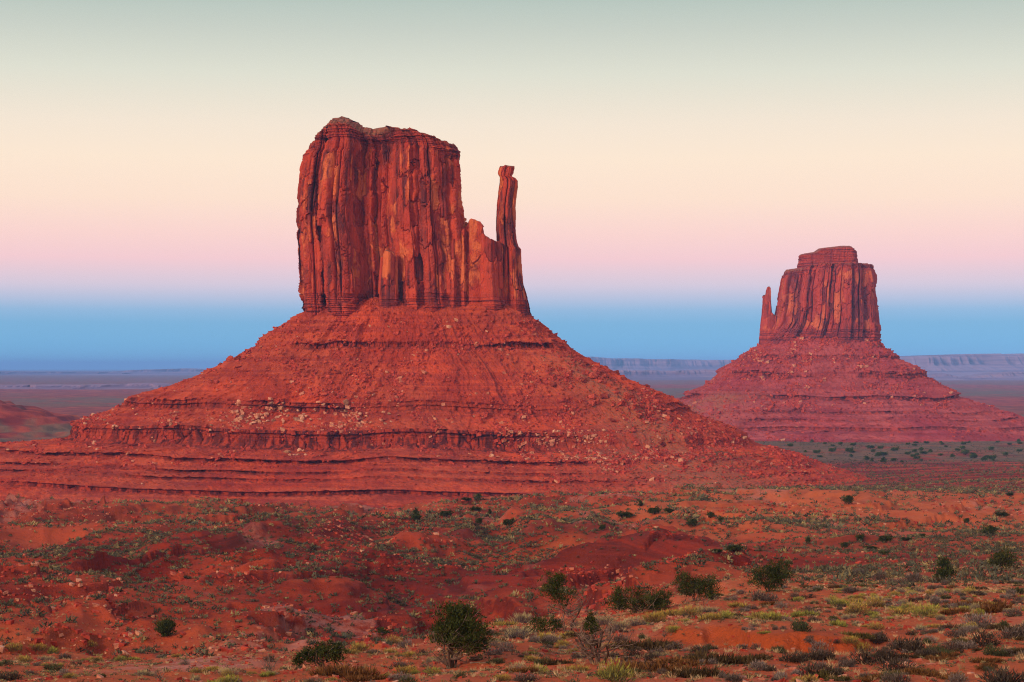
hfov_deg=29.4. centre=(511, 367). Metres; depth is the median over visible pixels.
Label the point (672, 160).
sky
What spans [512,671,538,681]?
sagebrush
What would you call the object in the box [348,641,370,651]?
rabbitbrush
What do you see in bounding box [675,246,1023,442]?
rock butte
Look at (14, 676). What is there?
sagebrush
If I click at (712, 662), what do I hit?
sagebrush
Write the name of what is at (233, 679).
rabbitbrush
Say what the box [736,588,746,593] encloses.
sagebrush
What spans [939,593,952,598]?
sagebrush
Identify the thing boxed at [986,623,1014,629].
blackbrush
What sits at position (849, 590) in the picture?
sagebrush
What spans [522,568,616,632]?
juniper tree
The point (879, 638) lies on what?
sagebrush
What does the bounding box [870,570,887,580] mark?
sagebrush
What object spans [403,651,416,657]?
rabbitbrush
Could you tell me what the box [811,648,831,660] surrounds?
sagebrush
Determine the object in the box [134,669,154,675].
rabbitbrush
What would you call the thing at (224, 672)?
rabbitbrush
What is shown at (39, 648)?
rabbitbrush
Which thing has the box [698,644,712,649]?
sagebrush
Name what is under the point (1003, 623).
sagebrush
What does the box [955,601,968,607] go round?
sagebrush
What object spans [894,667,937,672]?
blackbrush
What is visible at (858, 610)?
rabbitbrush
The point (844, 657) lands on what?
sagebrush
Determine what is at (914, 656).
blackbrush
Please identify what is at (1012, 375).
hills
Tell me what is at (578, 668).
rabbitbrush
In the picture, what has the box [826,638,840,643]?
sagebrush
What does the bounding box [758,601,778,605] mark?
blackbrush
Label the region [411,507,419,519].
juniper tree
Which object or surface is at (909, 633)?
sagebrush
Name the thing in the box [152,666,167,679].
dead shrub
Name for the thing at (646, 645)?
blackbrush
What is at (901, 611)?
rabbitbrush
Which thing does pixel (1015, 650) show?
blackbrush
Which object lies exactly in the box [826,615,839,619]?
sagebrush
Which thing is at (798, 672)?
sagebrush
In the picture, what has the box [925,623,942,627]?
rabbitbrush
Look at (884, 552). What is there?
juniper tree
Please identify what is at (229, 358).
boulder
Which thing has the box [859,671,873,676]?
sagebrush
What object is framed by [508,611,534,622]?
rabbitbrush
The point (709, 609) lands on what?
rabbitbrush
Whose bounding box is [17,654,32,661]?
rabbitbrush
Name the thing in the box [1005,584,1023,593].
sagebrush
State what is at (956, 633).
sagebrush
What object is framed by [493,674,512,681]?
rabbitbrush
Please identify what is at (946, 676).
blackbrush
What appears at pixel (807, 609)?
sagebrush
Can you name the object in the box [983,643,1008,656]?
sagebrush
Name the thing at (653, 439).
rocks
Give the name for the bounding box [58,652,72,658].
sagebrush
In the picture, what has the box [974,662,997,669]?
blackbrush
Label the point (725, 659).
blackbrush
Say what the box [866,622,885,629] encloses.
rabbitbrush
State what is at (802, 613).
rabbitbrush
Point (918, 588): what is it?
rabbitbrush
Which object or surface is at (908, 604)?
rabbitbrush
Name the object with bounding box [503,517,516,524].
juniper tree
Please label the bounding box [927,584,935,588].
sagebrush
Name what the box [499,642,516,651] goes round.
sagebrush
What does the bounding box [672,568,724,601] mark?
juniper tree
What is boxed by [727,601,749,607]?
rabbitbrush
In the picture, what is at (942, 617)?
rabbitbrush
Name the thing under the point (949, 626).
sagebrush
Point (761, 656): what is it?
blackbrush
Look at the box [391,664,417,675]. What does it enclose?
rabbitbrush
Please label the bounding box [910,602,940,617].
rabbitbrush
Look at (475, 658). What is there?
sagebrush
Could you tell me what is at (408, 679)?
sagebrush
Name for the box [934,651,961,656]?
blackbrush
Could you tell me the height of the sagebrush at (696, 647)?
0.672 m
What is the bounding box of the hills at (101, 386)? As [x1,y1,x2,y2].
[0,383,171,389]
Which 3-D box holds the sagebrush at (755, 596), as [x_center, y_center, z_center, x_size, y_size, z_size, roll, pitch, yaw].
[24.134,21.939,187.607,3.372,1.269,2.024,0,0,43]
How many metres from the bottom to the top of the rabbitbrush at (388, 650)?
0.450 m
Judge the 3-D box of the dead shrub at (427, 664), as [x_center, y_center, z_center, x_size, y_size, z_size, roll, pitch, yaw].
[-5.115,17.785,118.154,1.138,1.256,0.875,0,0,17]
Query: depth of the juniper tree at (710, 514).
625.99 m
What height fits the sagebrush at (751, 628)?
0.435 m
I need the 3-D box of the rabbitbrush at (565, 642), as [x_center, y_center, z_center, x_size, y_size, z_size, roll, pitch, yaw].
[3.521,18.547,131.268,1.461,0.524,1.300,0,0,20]
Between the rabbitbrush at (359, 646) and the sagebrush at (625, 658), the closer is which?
the sagebrush at (625, 658)
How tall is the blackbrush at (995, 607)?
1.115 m
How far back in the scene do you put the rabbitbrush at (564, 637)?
145.54 m
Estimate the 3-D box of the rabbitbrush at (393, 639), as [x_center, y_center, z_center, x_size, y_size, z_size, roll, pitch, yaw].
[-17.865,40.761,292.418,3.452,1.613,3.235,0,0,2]
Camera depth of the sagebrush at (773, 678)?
93.19 m
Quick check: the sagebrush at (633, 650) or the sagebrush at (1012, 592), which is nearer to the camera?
the sagebrush at (633, 650)
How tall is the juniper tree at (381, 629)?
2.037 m
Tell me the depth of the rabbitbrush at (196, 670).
128.75 m
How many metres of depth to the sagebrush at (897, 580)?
253.11 m
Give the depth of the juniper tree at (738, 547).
374.00 m
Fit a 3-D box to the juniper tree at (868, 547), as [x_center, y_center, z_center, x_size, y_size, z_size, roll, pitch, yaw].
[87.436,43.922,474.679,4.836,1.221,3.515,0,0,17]
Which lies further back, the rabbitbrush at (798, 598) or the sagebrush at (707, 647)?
the rabbitbrush at (798, 598)
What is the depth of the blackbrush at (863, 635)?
127.60 m
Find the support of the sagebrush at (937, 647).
on the ground at (26, 411)
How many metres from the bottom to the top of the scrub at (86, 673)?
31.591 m
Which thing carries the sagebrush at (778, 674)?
on the ground at (26, 411)
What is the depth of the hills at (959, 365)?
20745.23 m
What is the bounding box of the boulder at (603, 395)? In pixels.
[600,392,607,398]
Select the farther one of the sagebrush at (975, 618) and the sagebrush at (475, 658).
the sagebrush at (975, 618)
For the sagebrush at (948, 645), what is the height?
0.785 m
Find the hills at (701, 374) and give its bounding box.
[612,369,716,379]
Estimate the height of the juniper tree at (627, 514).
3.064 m
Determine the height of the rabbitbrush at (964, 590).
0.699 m
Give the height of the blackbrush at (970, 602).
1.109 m
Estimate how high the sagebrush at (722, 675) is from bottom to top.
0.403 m
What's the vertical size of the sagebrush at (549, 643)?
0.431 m
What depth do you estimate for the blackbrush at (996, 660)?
104.59 m
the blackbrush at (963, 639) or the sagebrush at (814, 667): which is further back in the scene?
the blackbrush at (963, 639)
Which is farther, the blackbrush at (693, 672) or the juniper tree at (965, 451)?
the juniper tree at (965, 451)
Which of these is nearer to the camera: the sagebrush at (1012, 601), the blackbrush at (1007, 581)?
the sagebrush at (1012, 601)
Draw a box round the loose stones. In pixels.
[0,482,1023,658]
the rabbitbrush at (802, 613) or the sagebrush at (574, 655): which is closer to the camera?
the sagebrush at (574, 655)
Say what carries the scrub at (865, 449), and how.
on the ground at (26, 411)
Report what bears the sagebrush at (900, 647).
on the ground at (26, 411)
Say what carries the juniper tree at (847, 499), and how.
on the ground at (26, 411)
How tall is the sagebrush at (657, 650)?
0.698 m
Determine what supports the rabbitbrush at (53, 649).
on the ground at (26, 411)
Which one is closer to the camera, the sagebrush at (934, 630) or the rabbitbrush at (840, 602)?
the sagebrush at (934, 630)
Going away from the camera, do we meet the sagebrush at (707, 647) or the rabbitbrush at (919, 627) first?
the sagebrush at (707, 647)
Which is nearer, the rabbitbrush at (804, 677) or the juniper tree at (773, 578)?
the rabbitbrush at (804, 677)
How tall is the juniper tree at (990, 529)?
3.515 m
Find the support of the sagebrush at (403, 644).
on the ground at (26, 411)
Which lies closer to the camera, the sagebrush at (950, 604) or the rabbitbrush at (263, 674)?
the rabbitbrush at (263, 674)
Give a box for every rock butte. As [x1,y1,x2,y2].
[0,116,866,508]
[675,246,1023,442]
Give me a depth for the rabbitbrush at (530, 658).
117.72 m
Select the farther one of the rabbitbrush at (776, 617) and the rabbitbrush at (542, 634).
the rabbitbrush at (776, 617)
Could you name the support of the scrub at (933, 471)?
on the ground at (26, 411)
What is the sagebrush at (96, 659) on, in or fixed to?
on the ground at (26, 411)
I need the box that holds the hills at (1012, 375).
[927,371,1023,379]
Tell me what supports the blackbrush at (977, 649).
on the ground at (26, 411)
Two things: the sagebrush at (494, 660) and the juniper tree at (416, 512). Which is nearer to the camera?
the sagebrush at (494, 660)
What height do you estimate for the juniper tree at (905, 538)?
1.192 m
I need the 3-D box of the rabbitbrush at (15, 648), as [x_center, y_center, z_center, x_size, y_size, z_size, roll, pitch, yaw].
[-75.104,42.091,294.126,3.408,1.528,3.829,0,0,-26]
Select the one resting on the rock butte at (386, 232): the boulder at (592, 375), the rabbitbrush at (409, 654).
the boulder at (592, 375)
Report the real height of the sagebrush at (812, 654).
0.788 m
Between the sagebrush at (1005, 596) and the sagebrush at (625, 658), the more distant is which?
the sagebrush at (1005, 596)
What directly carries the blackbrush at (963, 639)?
on the ground at (26, 411)
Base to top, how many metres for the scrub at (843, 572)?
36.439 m
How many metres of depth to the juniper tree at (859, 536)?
502.07 m
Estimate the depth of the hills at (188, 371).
26305.67 m
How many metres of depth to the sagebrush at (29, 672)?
127.68 m
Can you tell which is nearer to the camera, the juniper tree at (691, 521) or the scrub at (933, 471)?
the juniper tree at (691, 521)
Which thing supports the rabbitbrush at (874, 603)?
on the ground at (26, 411)
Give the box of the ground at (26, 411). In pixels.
[0,369,1023,681]
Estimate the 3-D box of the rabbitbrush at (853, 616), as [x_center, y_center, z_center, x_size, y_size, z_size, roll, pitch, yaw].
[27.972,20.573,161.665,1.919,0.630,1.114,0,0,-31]
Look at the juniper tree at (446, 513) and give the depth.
703.38 m
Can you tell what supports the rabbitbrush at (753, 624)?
on the ground at (26, 411)
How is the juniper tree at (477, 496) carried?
on the ground at (26, 411)
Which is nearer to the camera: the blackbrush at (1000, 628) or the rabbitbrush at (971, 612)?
the blackbrush at (1000, 628)
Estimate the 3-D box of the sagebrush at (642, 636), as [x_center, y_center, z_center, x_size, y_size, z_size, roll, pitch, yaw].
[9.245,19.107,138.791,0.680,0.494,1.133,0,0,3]
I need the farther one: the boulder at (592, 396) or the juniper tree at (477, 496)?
the boulder at (592, 396)
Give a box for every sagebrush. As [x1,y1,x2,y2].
[0,658,13,665]
[0,669,22,680]
[25,670,38,674]
[41,663,61,670]
[57,669,71,674]
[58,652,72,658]
[89,657,102,662]
[179,659,189,664]
[262,654,274,661]
[301,675,320,681]
[364,649,379,653]
[388,673,400,680]
[390,661,407,667]
[395,671,414,680]
[395,674,419,681]
[397,640,413,647]
[453,672,467,678]
[469,653,483,660]
[483,646,504,655]
[486,657,504,663]
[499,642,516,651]
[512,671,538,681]
[530,633,553,641]
[533,656,548,664]
[540,637,551,643]
[542,641,554,645]
[546,634,561,642]
[570,651,586,658]
[612,633,629,641]
[620,656,633,661]
[624,647,643,655]
[638,632,645,638]
[642,652,660,660]
[648,646,664,653]
[656,668,667,673]
[664,641,682,649]
[688,644,708,652]
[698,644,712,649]
[699,658,717,664]
[718,670,725,677]
[722,672,745,681]
[729,595,737,600]
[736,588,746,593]
[737,642,763,649]
[741,625,756,630]
[744,605,758,609]
[748,659,767,670]
[749,589,778,601]
[760,664,776,671]
[769,645,783,651]
[770,676,785,680]
[772,625,787,629]
[773,671,787,678]
[774,601,787,608]
[778,648,808,662]
[788,616,812,631]
[789,592,798,596]
[790,669,801,675]
[794,661,843,676]
[796,649,823,660]
[800,593,816,598]
[802,605,813,611]
[803,634,814,643]
[807,616,821,621]
[808,639,834,651]
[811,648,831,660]
[813,661,828,669]
[816,647,838,660]
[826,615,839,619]
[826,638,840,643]
[837,654,854,662]
[838,658,858,666]
[841,585,857,593]
[848,645,900,664]
[853,568,868,574]
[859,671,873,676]
[869,631,889,643]
[869,646,901,663]
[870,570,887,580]
[876,656,916,671]
[879,670,899,679]
[880,671,911,681]
[885,577,905,584]
[885,639,898,647]
[891,634,926,653]
[904,571,925,582]
[906,629,918,635]
[908,596,924,601]
[915,646,940,657]
[918,634,936,642]
[922,637,931,644]
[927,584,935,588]
[929,597,943,603]
[929,643,943,651]
[931,627,944,632]
[932,602,947,607]
[938,639,963,651]
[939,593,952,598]
[939,649,954,655]
[943,627,968,637]
[944,623,959,628]
[945,672,968,681]
[946,602,957,607]
[952,639,978,649]
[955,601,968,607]
[956,627,972,632]
[959,595,972,599]
[960,612,996,626]
[969,589,983,595]
[970,626,1003,647]
[975,623,988,629]
[975,665,1023,681]
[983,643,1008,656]
[997,620,1009,626]
[997,622,1023,638]
[999,593,1012,598]
[1000,648,1023,655]
[1001,606,1023,616]
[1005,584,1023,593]
[1005,588,1016,594]
[1009,598,1023,603]
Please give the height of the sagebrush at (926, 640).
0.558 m
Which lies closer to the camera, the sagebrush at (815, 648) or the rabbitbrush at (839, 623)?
the sagebrush at (815, 648)
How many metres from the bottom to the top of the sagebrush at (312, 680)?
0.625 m
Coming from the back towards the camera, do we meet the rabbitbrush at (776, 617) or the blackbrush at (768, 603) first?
the blackbrush at (768, 603)
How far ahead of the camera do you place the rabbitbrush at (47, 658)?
205.74 m
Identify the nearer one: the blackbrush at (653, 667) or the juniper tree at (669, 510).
the blackbrush at (653, 667)
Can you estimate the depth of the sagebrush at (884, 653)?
110.96 m
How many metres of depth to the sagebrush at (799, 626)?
128.03 m
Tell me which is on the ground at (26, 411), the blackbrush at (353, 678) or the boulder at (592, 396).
the blackbrush at (353, 678)
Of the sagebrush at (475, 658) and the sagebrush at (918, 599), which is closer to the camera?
the sagebrush at (475, 658)
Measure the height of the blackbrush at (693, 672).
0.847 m
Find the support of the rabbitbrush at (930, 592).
on the ground at (26, 411)
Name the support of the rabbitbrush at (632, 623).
on the ground at (26, 411)
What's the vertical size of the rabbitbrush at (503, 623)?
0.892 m
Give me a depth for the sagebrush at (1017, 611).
150.10 m
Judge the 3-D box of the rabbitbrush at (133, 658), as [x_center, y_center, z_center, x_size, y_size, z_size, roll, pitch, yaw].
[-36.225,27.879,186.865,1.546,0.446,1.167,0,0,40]
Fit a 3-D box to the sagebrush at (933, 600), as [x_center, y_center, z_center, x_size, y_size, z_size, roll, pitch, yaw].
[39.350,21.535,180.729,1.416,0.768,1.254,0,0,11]
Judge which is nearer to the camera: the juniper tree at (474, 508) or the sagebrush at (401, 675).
the sagebrush at (401, 675)
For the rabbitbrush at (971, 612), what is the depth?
152.93 m
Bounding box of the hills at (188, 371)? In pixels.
[0,368,205,374]
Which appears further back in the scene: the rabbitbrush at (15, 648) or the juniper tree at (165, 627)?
the juniper tree at (165, 627)
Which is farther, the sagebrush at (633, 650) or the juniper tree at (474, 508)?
the juniper tree at (474, 508)
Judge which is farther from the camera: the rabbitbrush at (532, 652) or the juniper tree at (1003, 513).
the juniper tree at (1003, 513)
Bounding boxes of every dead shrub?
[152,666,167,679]
[260,647,290,671]
[421,655,436,669]
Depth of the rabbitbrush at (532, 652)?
121.16 m
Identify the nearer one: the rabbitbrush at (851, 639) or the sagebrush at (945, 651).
the sagebrush at (945, 651)
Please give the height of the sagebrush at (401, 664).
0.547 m
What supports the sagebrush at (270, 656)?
on the ground at (26, 411)
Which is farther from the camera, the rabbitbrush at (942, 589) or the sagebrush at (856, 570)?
the sagebrush at (856, 570)
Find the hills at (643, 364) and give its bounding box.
[589,357,735,370]
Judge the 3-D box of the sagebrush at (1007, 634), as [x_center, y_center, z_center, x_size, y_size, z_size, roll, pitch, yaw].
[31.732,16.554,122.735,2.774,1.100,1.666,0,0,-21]
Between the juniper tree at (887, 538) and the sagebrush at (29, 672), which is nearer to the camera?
the sagebrush at (29, 672)
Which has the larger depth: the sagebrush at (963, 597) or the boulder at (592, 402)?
the boulder at (592, 402)
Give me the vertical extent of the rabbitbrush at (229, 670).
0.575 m
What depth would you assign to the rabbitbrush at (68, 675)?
109.11 m
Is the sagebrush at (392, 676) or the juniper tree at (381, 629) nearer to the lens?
the sagebrush at (392, 676)
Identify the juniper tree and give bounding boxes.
[153,616,179,636]
[292,632,353,666]
[375,626,389,635]
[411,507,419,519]
[412,514,421,520]
[421,596,498,668]
[438,509,453,516]
[461,497,471,500]
[468,506,481,511]
[473,493,482,500]
[475,518,482,524]
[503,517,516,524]
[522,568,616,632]
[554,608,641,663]
[598,524,605,530]
[603,581,673,613]
[616,510,634,517]
[647,505,662,513]
[663,507,674,512]
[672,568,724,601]
[686,518,697,525]
[706,511,713,517]
[726,543,745,550]
[744,557,796,591]
[838,542,847,547]
[841,495,854,503]
[854,534,865,541]
[862,545,878,549]
[877,534,895,542]
[877,550,889,554]
[898,537,912,540]
[930,555,959,578]
[960,449,969,454]
[981,525,998,534]
[986,542,1017,569]
[994,511,1009,516]
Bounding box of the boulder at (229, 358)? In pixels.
[226,355,232,360]
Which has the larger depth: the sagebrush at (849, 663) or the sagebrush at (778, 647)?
the sagebrush at (778, 647)
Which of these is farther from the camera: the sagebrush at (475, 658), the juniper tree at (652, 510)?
the juniper tree at (652, 510)
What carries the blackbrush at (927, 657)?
on the ground at (26, 411)
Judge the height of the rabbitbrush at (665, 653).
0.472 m
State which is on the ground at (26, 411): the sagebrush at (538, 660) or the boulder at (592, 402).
the sagebrush at (538, 660)
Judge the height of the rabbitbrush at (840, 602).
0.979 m
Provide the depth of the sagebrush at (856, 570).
309.00 m
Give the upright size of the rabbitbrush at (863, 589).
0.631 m
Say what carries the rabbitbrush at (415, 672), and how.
on the ground at (26, 411)
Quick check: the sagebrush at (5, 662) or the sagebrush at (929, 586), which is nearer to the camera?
the sagebrush at (5, 662)
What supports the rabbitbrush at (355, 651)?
on the ground at (26, 411)
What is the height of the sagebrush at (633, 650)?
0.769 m
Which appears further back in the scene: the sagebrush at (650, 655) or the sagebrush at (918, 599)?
the sagebrush at (918, 599)
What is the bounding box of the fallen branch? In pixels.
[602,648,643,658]
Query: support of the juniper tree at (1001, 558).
on the ground at (26, 411)
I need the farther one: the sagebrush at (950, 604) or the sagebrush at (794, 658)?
the sagebrush at (950, 604)
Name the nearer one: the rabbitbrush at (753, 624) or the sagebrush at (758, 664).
the sagebrush at (758, 664)
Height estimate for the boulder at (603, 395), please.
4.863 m
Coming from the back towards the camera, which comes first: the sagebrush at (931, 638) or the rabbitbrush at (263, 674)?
the sagebrush at (931, 638)
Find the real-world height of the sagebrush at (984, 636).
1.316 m
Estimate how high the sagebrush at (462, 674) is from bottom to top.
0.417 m
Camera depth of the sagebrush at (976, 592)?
188.29 m
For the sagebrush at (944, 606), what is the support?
on the ground at (26, 411)
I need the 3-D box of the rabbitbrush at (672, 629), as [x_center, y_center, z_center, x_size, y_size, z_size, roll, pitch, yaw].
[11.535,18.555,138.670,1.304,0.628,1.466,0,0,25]
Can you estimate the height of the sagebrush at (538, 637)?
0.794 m
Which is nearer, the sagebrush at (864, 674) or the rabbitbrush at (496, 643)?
the sagebrush at (864, 674)
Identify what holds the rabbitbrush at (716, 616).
on the ground at (26, 411)
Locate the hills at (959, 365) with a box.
[899,353,1023,376]
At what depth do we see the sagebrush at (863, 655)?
111.34 m
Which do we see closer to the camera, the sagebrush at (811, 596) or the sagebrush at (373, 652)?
the sagebrush at (373, 652)
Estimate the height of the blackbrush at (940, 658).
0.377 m
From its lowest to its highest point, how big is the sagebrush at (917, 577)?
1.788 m
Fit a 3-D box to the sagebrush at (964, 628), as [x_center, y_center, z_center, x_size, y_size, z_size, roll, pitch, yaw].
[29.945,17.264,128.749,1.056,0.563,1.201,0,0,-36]
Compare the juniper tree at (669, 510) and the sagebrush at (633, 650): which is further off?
the juniper tree at (669, 510)
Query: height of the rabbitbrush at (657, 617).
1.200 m
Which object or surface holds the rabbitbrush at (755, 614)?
on the ground at (26, 411)
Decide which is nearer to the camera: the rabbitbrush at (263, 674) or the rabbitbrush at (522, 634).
the rabbitbrush at (263, 674)
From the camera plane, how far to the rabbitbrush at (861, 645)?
125.33 m
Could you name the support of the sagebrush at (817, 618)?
on the ground at (26, 411)
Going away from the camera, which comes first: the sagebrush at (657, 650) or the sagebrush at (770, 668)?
the sagebrush at (770, 668)
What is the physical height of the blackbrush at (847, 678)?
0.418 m
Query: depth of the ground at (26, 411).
439.98 m
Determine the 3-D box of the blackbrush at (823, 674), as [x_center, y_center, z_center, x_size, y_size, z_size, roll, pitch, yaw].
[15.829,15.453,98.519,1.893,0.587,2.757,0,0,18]
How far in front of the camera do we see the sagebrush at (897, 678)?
93.47 m
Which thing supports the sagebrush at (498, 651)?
on the ground at (26, 411)
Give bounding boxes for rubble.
[0,301,870,491]
[683,335,1016,441]
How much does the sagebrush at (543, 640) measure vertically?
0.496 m
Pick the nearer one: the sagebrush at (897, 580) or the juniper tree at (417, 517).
the sagebrush at (897, 580)
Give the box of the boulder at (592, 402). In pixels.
[588,399,595,405]
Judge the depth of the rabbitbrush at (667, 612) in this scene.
176.23 m
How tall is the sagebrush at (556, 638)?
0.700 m
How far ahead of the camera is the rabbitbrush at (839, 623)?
135.31 m
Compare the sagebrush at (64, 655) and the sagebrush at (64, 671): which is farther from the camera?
the sagebrush at (64, 655)
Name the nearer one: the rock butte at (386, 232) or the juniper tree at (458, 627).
the juniper tree at (458, 627)
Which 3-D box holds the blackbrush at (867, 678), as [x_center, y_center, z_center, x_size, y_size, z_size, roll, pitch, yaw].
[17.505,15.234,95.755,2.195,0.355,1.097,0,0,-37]
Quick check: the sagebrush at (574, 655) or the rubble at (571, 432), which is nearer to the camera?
the sagebrush at (574, 655)
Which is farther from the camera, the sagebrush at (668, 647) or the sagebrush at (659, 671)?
the sagebrush at (668, 647)
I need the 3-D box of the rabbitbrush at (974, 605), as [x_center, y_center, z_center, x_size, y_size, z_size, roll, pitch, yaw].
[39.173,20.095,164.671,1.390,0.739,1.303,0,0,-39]
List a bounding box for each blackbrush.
[306,661,385,677]
[341,673,389,681]
[500,665,539,672]
[535,657,573,664]
[562,632,590,636]
[591,668,647,675]
[608,635,678,650]
[613,658,696,672]
[647,655,709,666]
[662,664,729,677]
[685,648,758,664]
[738,652,775,660]
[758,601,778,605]
[809,667,839,678]
[820,674,851,681]
[838,630,875,639]
[853,673,885,681]
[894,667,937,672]
[897,653,926,658]
[900,666,940,676]
[925,655,937,659]
[931,655,957,660]
[933,672,967,679]
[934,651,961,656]
[939,606,972,614]
[943,599,987,606]
[950,637,971,642]
[968,655,1006,662]
[969,586,987,589]
[971,647,983,650]
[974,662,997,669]
[977,598,1013,613]
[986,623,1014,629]
[995,626,1011,631]
[998,580,1016,583]
[998,648,1023,654]
[1013,635,1023,640]
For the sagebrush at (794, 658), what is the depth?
111.13 m
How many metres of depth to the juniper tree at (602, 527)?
560.17 m
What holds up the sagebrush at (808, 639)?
on the ground at (26, 411)
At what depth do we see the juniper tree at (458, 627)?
116.30 m
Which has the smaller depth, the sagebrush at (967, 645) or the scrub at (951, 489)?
the sagebrush at (967, 645)
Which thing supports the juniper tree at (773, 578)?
on the ground at (26, 411)
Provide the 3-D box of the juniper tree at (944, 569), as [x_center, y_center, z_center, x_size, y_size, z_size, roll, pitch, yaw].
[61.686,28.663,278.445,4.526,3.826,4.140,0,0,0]
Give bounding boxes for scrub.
[0,477,1023,554]
[0,512,1023,658]
[0,577,1023,681]
[5,412,1023,461]
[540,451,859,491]
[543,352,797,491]
[730,458,1023,488]
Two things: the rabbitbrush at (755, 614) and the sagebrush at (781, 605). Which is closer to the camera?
the rabbitbrush at (755, 614)
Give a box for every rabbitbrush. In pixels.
[5,642,22,651]
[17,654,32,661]
[28,643,48,651]
[37,654,56,660]
[46,645,59,653]
[62,672,77,678]
[87,641,98,646]
[115,656,126,660]
[127,657,141,659]
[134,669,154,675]
[189,666,218,672]
[189,674,200,680]
[217,673,241,681]
[218,667,238,675]
[218,669,233,676]
[258,671,274,676]
[344,647,359,653]
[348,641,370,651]
[384,649,397,652]
[385,635,402,643]
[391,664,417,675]
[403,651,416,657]
[410,670,419,673]
[422,665,441,674]
[489,636,502,646]
[492,620,518,626]
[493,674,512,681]
[502,623,536,638]
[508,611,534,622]
[509,660,527,668]
[521,650,539,654]
[522,654,537,661]
[529,664,549,673]
[537,630,560,639]
[556,639,571,646]
[558,631,572,638]
[559,663,591,671]
[589,615,616,625]
[590,656,636,681]
[607,620,631,629]
[624,616,650,625]
[642,610,669,622]
[652,651,670,656]
[656,608,681,615]
[665,625,680,632]
[675,603,701,615]
[694,606,719,612]
[698,612,723,620]
[720,609,734,618]
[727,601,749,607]
[747,621,759,626]
[749,611,769,618]
[757,611,793,620]
[757,630,770,633]
[790,608,821,616]
[791,673,818,681]
[793,596,804,600]
[828,618,847,626]
[830,597,850,607]
[841,612,857,617]
[841,635,860,643]
[843,599,871,614]
[853,642,872,651]
[858,587,869,591]
[862,595,886,607]
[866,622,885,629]
[887,607,913,615]
[888,590,899,595]
[898,601,918,610]
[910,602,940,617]
[914,585,924,591]
[914,624,926,630]
[922,589,935,594]
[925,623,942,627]
[935,588,947,593]
[935,614,946,620]
[952,587,960,593]
[961,587,972,593]
[969,601,983,609]
[970,607,986,615]
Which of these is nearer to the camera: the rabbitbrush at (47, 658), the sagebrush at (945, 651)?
the sagebrush at (945, 651)
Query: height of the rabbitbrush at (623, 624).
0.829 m
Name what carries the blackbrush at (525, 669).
on the ground at (26, 411)
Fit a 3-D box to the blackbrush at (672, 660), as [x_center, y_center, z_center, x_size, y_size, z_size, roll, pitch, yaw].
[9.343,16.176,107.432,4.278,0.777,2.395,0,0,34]
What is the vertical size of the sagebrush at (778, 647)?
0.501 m
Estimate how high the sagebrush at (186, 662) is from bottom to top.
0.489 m
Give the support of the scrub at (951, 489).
on the ground at (26, 411)
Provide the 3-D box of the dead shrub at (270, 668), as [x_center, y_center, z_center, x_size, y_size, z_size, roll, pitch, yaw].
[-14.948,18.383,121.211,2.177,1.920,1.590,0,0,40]
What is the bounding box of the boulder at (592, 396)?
[588,394,596,398]
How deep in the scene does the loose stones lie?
415.59 m
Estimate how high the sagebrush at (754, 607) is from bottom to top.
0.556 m
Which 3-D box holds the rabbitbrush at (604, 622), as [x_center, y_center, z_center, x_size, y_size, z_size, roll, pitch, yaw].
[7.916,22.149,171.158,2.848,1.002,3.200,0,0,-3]
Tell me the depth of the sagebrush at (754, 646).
119.28 m
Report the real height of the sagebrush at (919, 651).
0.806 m
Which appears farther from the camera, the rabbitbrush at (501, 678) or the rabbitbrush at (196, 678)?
the rabbitbrush at (196, 678)
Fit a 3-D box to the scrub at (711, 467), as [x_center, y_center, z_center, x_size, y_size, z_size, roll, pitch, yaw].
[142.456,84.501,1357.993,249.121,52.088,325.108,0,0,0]
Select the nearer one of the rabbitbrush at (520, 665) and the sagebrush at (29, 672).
the rabbitbrush at (520, 665)
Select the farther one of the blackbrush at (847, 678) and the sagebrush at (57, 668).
the sagebrush at (57, 668)
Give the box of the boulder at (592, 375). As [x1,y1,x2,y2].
[589,372,597,378]
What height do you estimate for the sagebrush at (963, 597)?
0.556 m
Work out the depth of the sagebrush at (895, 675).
94.55 m
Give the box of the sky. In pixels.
[0,0,1023,369]
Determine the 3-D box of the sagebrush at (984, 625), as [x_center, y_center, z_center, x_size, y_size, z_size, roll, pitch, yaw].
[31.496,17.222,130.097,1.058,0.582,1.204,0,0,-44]
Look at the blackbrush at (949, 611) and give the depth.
157.82 m
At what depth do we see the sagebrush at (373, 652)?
151.84 m
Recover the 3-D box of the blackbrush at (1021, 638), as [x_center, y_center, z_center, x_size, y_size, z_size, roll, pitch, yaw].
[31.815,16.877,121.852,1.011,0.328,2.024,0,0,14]

